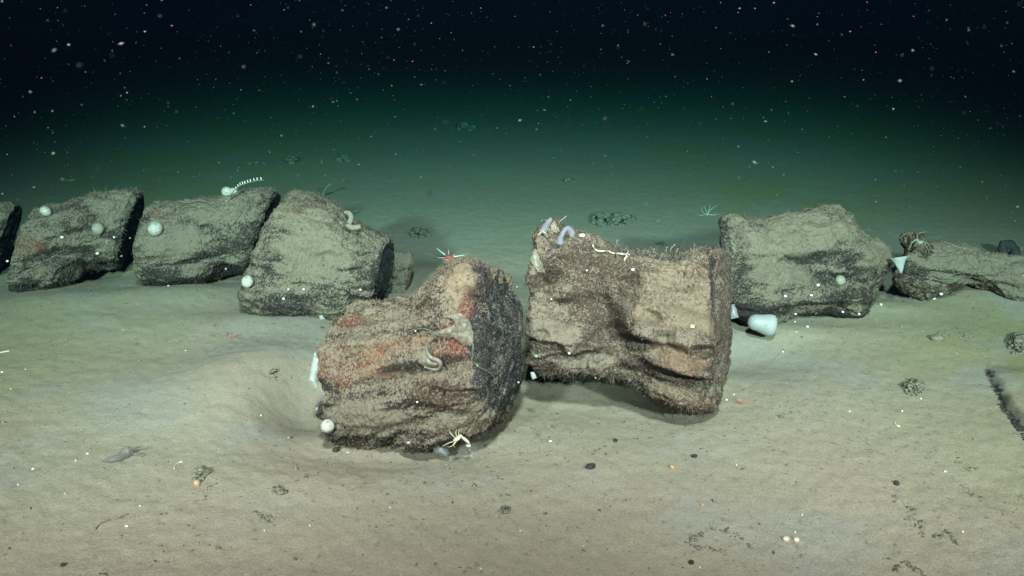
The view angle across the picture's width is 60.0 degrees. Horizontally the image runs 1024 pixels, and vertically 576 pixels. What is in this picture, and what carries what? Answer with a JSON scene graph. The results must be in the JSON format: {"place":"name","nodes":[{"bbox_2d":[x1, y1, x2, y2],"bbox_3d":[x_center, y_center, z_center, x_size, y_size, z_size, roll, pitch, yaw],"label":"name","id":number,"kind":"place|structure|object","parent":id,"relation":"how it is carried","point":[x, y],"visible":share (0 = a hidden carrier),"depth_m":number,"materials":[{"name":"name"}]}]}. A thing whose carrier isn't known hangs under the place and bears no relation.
{"place":"outdoors","nodes":[
{"label":"outdoors","id":0,"kind":"place"},
{"bbox_2d":[0,36,1023,575],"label":"seabed","id":1,"kind":"structure","parent":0,"point":[884,140],"depth_m":1.74,"materials":[{"name":"beige sand"}]},
{"bbox_2d":[0,201,21,267],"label":"vertebra","id":2,"kind":"object","parent":1,"relation":"on","point":[10,216],"visible":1,"depth_m":2.10,"materials":[{"name":"stone"}]},
{"bbox_2d":[7,186,145,292],"bbox_3d":[-1.008,-0.113,2.065,0.312,0.248,0.209,-7,18,-23],"label":"vertebra","id":3,"kind":"object","parent":1,"relation":"on","point":[45,256],"visible":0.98,"depth_m":1.99,"materials":[{"name":"grey stone"}]},
{"bbox_2d":[39,206,51,215],"bbox_3d":[-1.034,-0.169,1.967,0.024,0.028,0.029,-9,19,-27],"label":"ball anemone","id":4,"kind":"object","parent":3,"relation":"on","point":[45,210],"visible":1,"depth_m":1.96},
{"bbox_2d":[92,223,104,235],"bbox_3d":[-0.930,-0.132,1.994,0.027,0.031,0.032,-7,18,-22],"label":"ball anemone","id":5,"kind":"object","parent":3,"relation":"on","point":[98,229],"visible":1,"depth_m":1.98},
{"bbox_2d":[94,513,127,529],"bbox_3d":[-0.487,0.283,1.076,0.008,0.004,0.043,14,21,38],"label":"thread worm","id":6,"kind":"object","parent":1,"relation":"on","point":[97,526],"visible":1,"depth_m":1.08},
{"bbox_2d":[193,480,200,484],"bbox_3d":[-0.410,0.253,1.154,0.010,0.008,0.009,0,17,0],"label":"shell piece","id":7,"kind":"object","parent":1,"relation":"on","point":[197,482],"visible":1,"depth_m":1.15,"materials":[{"name":"beige"}]},
{"bbox_2d":[192,465,209,480],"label":"sediment cast","id":8,"kind":"object","parent":1,"relation":"on","point":[201,469],"visible":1,"depth_m":1.17,"materials":[{"name":"beige soil"}]},
{"bbox_2d":[132,185,280,285],"bbox_3d":[-0.708,-0.116,2.083,0.352,0.247,0.214,-6,18,-18],"label":"vertebra","id":9,"kind":"object","parent":1,"relation":"on","point":[200,242],"visible":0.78,"depth_m":2.00,"materials":[{"name":"grey stone"}]},
{"bbox_2d":[147,221,162,235],"bbox_3d":[-0.792,-0.131,1.970,0.033,0.034,0.037,-7,18,-22],"label":"ball anemone","id":10,"kind":"object","parent":9,"relation":"on","point":[155,228],"visible":1,"depth_m":1.96},
{"bbox_2d":[179,200,212,204],"bbox_3d":[-0.715,-0.194,2.010,0.078,0.009,0.011,0,17,1],"label":"thread worm","id":11,"kind":"object","parent":9,"relation":"on","point":[194,201],"visible":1,"depth_m":2.01},
{"bbox_2d":[221,187,237,195],"bbox_3d":[-0.659,-0.221,2.072,0.038,0.032,0.032,0,17,0],"label":"ball anemone","id":12,"kind":"object","parent":9,"relation":"on","point":[225,191],"visible":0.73,"depth_m":2.06},
{"bbox_2d":[230,177,261,199],"bbox_3d":[-0.600,-0.225,2.006,0.084,0.054,0.016,0,17,0],"label":"feathery stalk","id":13,"kind":"object","parent":9,"relation":"on","point":[243,184],"visible":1,"depth_m":2.00,"materials":[{"name":"white"}]},
{"bbox_2d":[192,474,223,501],"bbox_3d":[-0.398,0.257,1.150,0.038,0.005,0.072,-9,19,-26],"label":"sediment cast","id":14,"kind":"object","parent":1,"relation":"on","point":[205,490],"visible":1,"depth_m":1.14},
{"bbox_2d":[245,161,267,165],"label":"sediment cast","id":15,"kind":"object","parent":1,"relation":"on","point":[253,162],"visible":0.99,"depth_m":3.81,"materials":[{"name":"grey soil"}]},
{"bbox_2d":[252,510,274,523],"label":"sediment cast","id":16,"kind":"object","parent":1,"relation":"on","point":[264,516],"visible":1,"depth_m":1.08,"materials":[{"name":"grey soil"}]},
{"bbox_2d":[268,369,276,380],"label":"sediment cast","id":17,"kind":"object","parent":1,"relation":"on","point":[272,371],"visible":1,"depth_m":1.49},
{"bbox_2d":[271,486,287,495],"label":"sediment cast","id":18,"kind":"object","parent":1,"relation":"on","point":[280,490],"visible":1,"depth_m":1.13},
{"bbox_2d":[283,155,297,163],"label":"sediment cast","id":19,"kind":"object","parent":1,"relation":"on","point":[292,159],"visible":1,"depth_m":3.85,"materials":[{"name":"grey soil"}]},
{"bbox_2d":[236,189,394,320],"bbox_3d":[-0.408,-0.060,1.868,0.315,0.309,0.283,0,17,0],"label":"vertebra","id":20,"kind":"object","parent":1,"relation":"on","point":[320,253],"visible":0.9,"depth_m":1.76,"materials":[{"name":"grey stone"}]},
{"bbox_2d":[242,275,253,287],"bbox_3d":[-0.522,-0.013,1.752,0.022,0.026,0.026,0,17,0],"label":"ball anemone","id":21,"kind":"object","parent":20,"relation":"on","point":[247,281],"visible":1,"depth_m":1.74},
{"bbox_2d":[344,210,361,230],"bbox_3d":[-0.322,-0.135,1.780,0.045,0.037,0.022,13,21,37],"label":"worm","id":22,"kind":"object","parent":20,"relation":"on","point":[349,225],"visible":1,"depth_m":1.78},
{"bbox_2d":[320,174,332,195],"bbox_3d":[-0.652,-0.351,3.083,0.055,0.084,0.030,-7,18,-23],"label":"dark sprig","id":23,"kind":"object","parent":1,"relation":"on","point":[328,185],"visible":0.73,"depth_m":3.08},
{"bbox_2d":[332,447,338,452],"bbox_3d":[-0.254,0.233,1.276,0.011,0.008,0.010,0,17,0],"label":"pebble","id":24,"kind":"object","parent":1,"relation":"on","point":[335,449],"visible":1,"depth_m":1.27,"materials":[{"name":"grey stone"}]},
{"bbox_2d":[336,154,352,161],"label":"sediment cast","id":25,"kind":"object","parent":1,"relation":"on","point":[342,157],"visible":0.98,"depth_m":3.90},
{"bbox_2d":[386,249,415,292],"bbox_3d":[-0.258,-0.028,2.028,0.075,0.117,0.052,0,17,0],"label":"vertebra","id":26,"kind":"object","parent":1,"relation":"on","point":[403,262],"visible":0.64,"depth_m":2.02,"materials":[{"name":"grey stone"}]},
{"bbox_2d":[406,227,432,238],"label":"sediment cast","id":27,"kind":"object","parent":1,"relation":"on","point":[419,231],"visible":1,"depth_m":2.56,"materials":[{"name":"grey soil"}]},
{"bbox_2d":[313,253,525,456],"bbox_3d":[-0.130,0.101,1.305,0.290,0.326,0.257,4,17,12],"label":"vertebra","id":28,"kind":"object","parent":1,"relation":"on","point":[377,380],"visible":0.97,"depth_m":1.22,"materials":[{"name":"brown stone"}]},
{"bbox_2d":[309,351,319,388],"bbox_3d":[-0.294,0.119,1.338,0.014,0.062,0.028,13,21,36],"label":"tissue sheet","id":29,"kind":"object","parent":28,"relation":"hanging from","point":[314,372],"visible":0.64,"depth_m":1.33,"materials":[{"name":"grey"}]},
{"bbox_2d":[321,419,334,432],"bbox_3d":[-0.257,0.193,1.238,0.020,0.023,0.023,0,17,0],"label":"ball anemone","id":30,"kind":"object","parent":28,"relation":"on","point":[327,425],"visible":1,"depth_m":1.23},
{"bbox_2d":[418,346,442,370],"bbox_3d":[-0.108,0.096,1.182,0.036,0.033,0.018,9,19,28],"label":"worm","id":31,"kind":"object","parent":28,"relation":"on","point":[438,364],"visible":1,"depth_m":1.18,"materials":[{"name":"brown"}]},
{"bbox_2d":[432,447,448,456],"bbox_3d":[-0.102,0.224,1.244,0.030,0.029,0.019,7,18,21],"label":"jelly bell","id":32,"kind":"object","parent":28,"relation":"hanging from","point":[440,451],"visible":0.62,"depth_m":1.24,"materials":[{"name":"grey"}]},
{"bbox_2d":[436,248,462,261],"bbox_3d":[-0.162,-0.085,2.285,0.071,0.033,0.058,6,18,18],"label":"sea urchin","id":33,"kind":"object","parent":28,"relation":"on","point":[448,256],"visible":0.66,"depth_m":2.28,"materials":[{"name":"pink"}]},
{"bbox_2d":[409,313,498,386],"bbox_3d":[-0.080,0.086,1.187,0.121,0.106,0.028,1,17,4],"label":"mucus web","id":34,"kind":"object","parent":28,"relation":"on","point":[455,329],"visible":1,"depth_m":1.18,"materials":[{"name":"brown"}]},
{"bbox_2d":[442,429,469,447],"bbox_3d":[-0.076,0.204,1.199,0.038,0.025,0.011,0,17,0],"label":"squat lobster","id":35,"kind":"object","parent":28,"relation":"attached to","point":[458,438],"visible":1,"depth_m":1.20},
{"bbox_2d":[456,121,476,130],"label":"sediment cast","id":36,"kind":"object","parent":1,"relation":"on","point":[465,125],"visible":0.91,"depth_m":5.06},
{"bbox_2d":[498,504,510,513],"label":"sediment cast","id":37,"kind":"object","parent":1,"relation":"on","point":[503,507],"visible":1,"depth_m":1.10,"materials":[{"name":"grey soil"}]},
{"bbox_2d":[0,210,1023,575],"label":"sediment crumbs","id":38,"kind":"object","parent":1,"relation":"on","point":[520,454],"visible":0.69,"depth_m":1.21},
{"bbox_2d":[563,177,573,182],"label":"sediment cast","id":39,"kind":"object","parent":1,"relation":"on","point":[567,179],"visible":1,"depth_m":3.39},
{"bbox_2d":[585,463,595,469],"bbox_3d":[0.106,0.243,1.207,0.015,0.008,0.012,0,17,0],"label":"pebble","id":40,"kind":"object","parent":1,"relation":"on","point":[589,466],"visible":1,"depth_m":1.20,"materials":[{"name":"grey stone"}]},
{"bbox_2d":[588,211,610,225],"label":"sediment cast","id":41,"kind":"object","parent":1,"relation":"on","point":[601,217],"visible":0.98,"depth_m":2.68,"materials":[{"name":"grey soil"}]},
{"bbox_2d":[606,212,636,225],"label":"sediment cast","id":42,"kind":"object","parent":1,"relation":"on","point":[616,218],"visible":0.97,"depth_m":2.69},
{"bbox_2d":[523,216,732,418],"bbox_3d":[0.186,0.044,1.407,0.314,0.307,0.300,5,18,18],"label":"vertebra","id":43,"kind":"object","parent":1,"relation":"on","point":[607,317],"visible":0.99,"depth_m":1.33,"materials":[{"name":"brown stone"}]},
{"bbox_2d":[531,372,536,378],"bbox_3d":[0.032,0.129,1.301,0.010,0.011,0.005,0,17,0],"label":"tissue sheet","id":44,"kind":"object","parent":43,"relation":"attached to","point":[533,375],"visible":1,"depth_m":1.30,"materials":[{"name":"grey"}]},
{"bbox_2d":[531,250,544,272],"bbox_3d":[0.038,-0.040,1.345,0.021,0.037,0.018,9,19,26],"label":"tissue flap","id":45,"kind":"object","parent":43,"relation":"attached to","point":[535,263],"visible":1,"depth_m":1.34,"materials":[{"name":"brown"}]},
{"bbox_2d":[548,220,559,232],"bbox_3d":[0.064,-0.093,1.365,0.017,0.020,0.013,10,19,29],"label":"hydroid tuft","id":46,"kind":"object","parent":43,"relation":"on","point":[554,227],"visible":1,"depth_m":1.37,"materials":[{"name":"beige"}]},
{"bbox_2d":[592,244,629,260],"bbox_3d":[0.153,-0.057,1.361,0.056,0.017,0.061,0,17,0],"label":"segmented arm","id":47,"kind":"object","parent":43,"relation":"on","point":[609,251],"visible":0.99,"depth_m":1.36},
{"bbox_2d":[654,241,666,246],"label":"sediment cast","id":48,"kind":"object","parent":1,"relation":"on","point":[662,243],"visible":0.97,"depth_m":2.43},
{"bbox_2d":[698,205,718,215],"bbox_3d":[0.625,-0.247,2.806,0.074,0.036,0.016,-2,17,-7],"label":"feather star","id":49,"kind":"object","parent":1,"relation":"on","point":[707,214],"visible":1,"depth_m":2.81,"materials":[{"name":"teal"}]},
{"bbox_2d":[684,526,753,555],"bbox_3d":[0.243,0.303,1.055,0.074,0.008,0.056,-8,18,-25],"label":"sediment cast","id":50,"kind":"object","parent":1,"relation":"on","point":[701,533],"visible":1,"depth_m":1.05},
{"bbox_2d":[747,314,777,335],"bbox_3d":[0.479,0.071,1.700,0.055,0.042,0.043,0,17,0],"label":"milky anemone","id":51,"kind":"object","parent":1,"relation":"on","point":[765,324],"visible":1,"depth_m":1.69},
{"bbox_2d":[782,536,789,540],"bbox_3d":[0.327,0.299,1.058,0.009,0.006,0.008,0,17,0],"label":"shell piece","id":52,"kind":"object","parent":1,"relation":"on","point":[785,538],"visible":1,"depth_m":1.06,"materials":[{"name":"white"}]},
{"bbox_2d":[718,204,892,326],"bbox_3d":[0.611,-0.043,1.843,0.452,0.258,0.202,-4,17,-14],"label":"vertebra","id":53,"kind":"object","parent":1,"relation":"on","point":[795,257],"visible":0.93,"depth_m":1.77,"materials":[{"name":"grey stone"}]},
{"bbox_2d":[835,275,845,285],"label":"ball anemone","id":54,"kind":"object","parent":53,"relation":"on","point":[840,280],"visible":1,"depth_m":1.78},
{"bbox_2d":[892,495,925,537],"bbox_3d":[0.498,0.285,1.106,0.025,0.008,0.095,1,17,4],"label":"sediment cast","id":55,"kind":"object","parent":1,"relation":"on","point":[920,522],"visible":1,"depth_m":1.10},
{"bbox_2d":[892,561,926,575],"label":"sediment cast","id":56,"kind":"object","parent":1,"relation":"on","point":[896,568],"visible":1,"depth_m":1.01,"materials":[{"name":"grey soil"}]},
{"bbox_2d":[902,377,925,396],"bbox_3d":[0.673,0.163,1.484,0.038,0.016,0.079,7,18,22],"label":"sediment cast","id":57,"kind":"object","parent":1,"relation":"on","point":[918,385],"visible":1,"depth_m":1.47,"materials":[{"name":"beige soil"}]},
{"bbox_2d":[930,334,944,341],"bbox_3d":[0.818,0.097,1.705,0.027,0.017,0.021,0,17,0],"label":"pebble","id":58,"kind":"object","parent":1,"relation":"on","point":[937,337],"visible":1,"depth_m":1.70,"materials":[{"name":"beige stone"}]},
{"bbox_2d":[932,529,958,545],"bbox_3d":[0.523,0.298,1.064,0.031,0.007,0.028,14,21,38],"label":"sediment cast","id":59,"kind":"object","parent":1,"relation":"on","point":[942,536],"visible":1,"depth_m":1.06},
{"bbox_2d":[892,230,1023,301],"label":"vertebra","id":60,"kind":"object","parent":1,"relation":"on","point":[944,267],"visible":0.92,"depth_m":1.89,"materials":[{"name":"grey stone"}]},
{"bbox_2d":[889,256,907,272],"bbox_3d":[0.785,-0.050,1.804,0.035,0.036,0.028,0,17,0],"label":"trumpet anemone","id":61,"kind":"object","parent":60,"relation":"attached to","point":[899,262],"visible":1,"depth_m":1.79},
{"bbox_2d":[908,232,930,250],"bbox_3d":[0.853,-0.096,1.855,0.052,0.042,0.013,-1,17,-4],"label":"feather star","id":62,"kind":"object","parent":60,"relation":"on","point":[919,241],"visible":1,"depth_m":1.85,"materials":[{"name":"grey"}]},
{"bbox_2d":[938,326,992,340],"bbox_3d":[0.876,0.089,1.738,0.093,0.007,0.083,0,17,0],"label":"sediment cast","id":63,"kind":"object","parent":1,"relation":"on","point":[961,336],"visible":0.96,"depth_m":1.73,"materials":[{"name":"beige soil"}]},
{"bbox_2d":[955,451,978,471],"bbox_3d":[0.625,0.242,1.234,0.023,0.005,0.059,-2,17,-6],"label":"sediment cast","id":64,"kind":"object","parent":1,"relation":"on","point":[972,468],"visible":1,"depth_m":1.22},
{"bbox_2d":[960,484,984,501],"bbox_3d":[0.599,0.267,1.155,0.015,0.006,0.046,-3,17,-10],"label":"sediment cast","id":65,"kind":"object","parent":1,"relation":"on","point":[980,498],"visible":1,"depth_m":1.15,"materials":[{"name":"grey soil"}]},
{"bbox_2d":[985,369,1023,440],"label":"sediment cast","id":66,"kind":"object","parent":1,"relation":"on","point":[1015,422],"visible":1,"depth_m":1.40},
{"bbox_2d":[998,240,1020,254],"bbox_3d":[1.285,-0.101,2.288,0.057,0.044,0.031,0,17,0],"label":"dark stump","id":67,"kind":"object","parent":1,"relation":"on","point":[1010,245],"visible":0.84,"depth_m":2.28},
{"bbox_2d":[1007,332,1023,355],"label":"sediment cast","id":68,"kind":"object","parent":1,"relation":"on","point":[1015,340],"visible":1,"depth_m":1.66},
{"bbox_2d":[0,0,1023,38],"label":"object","id":69,"kind":"structure","parent":0,"point":[18,18],"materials":[{"name":"black liquid"}]}
]}

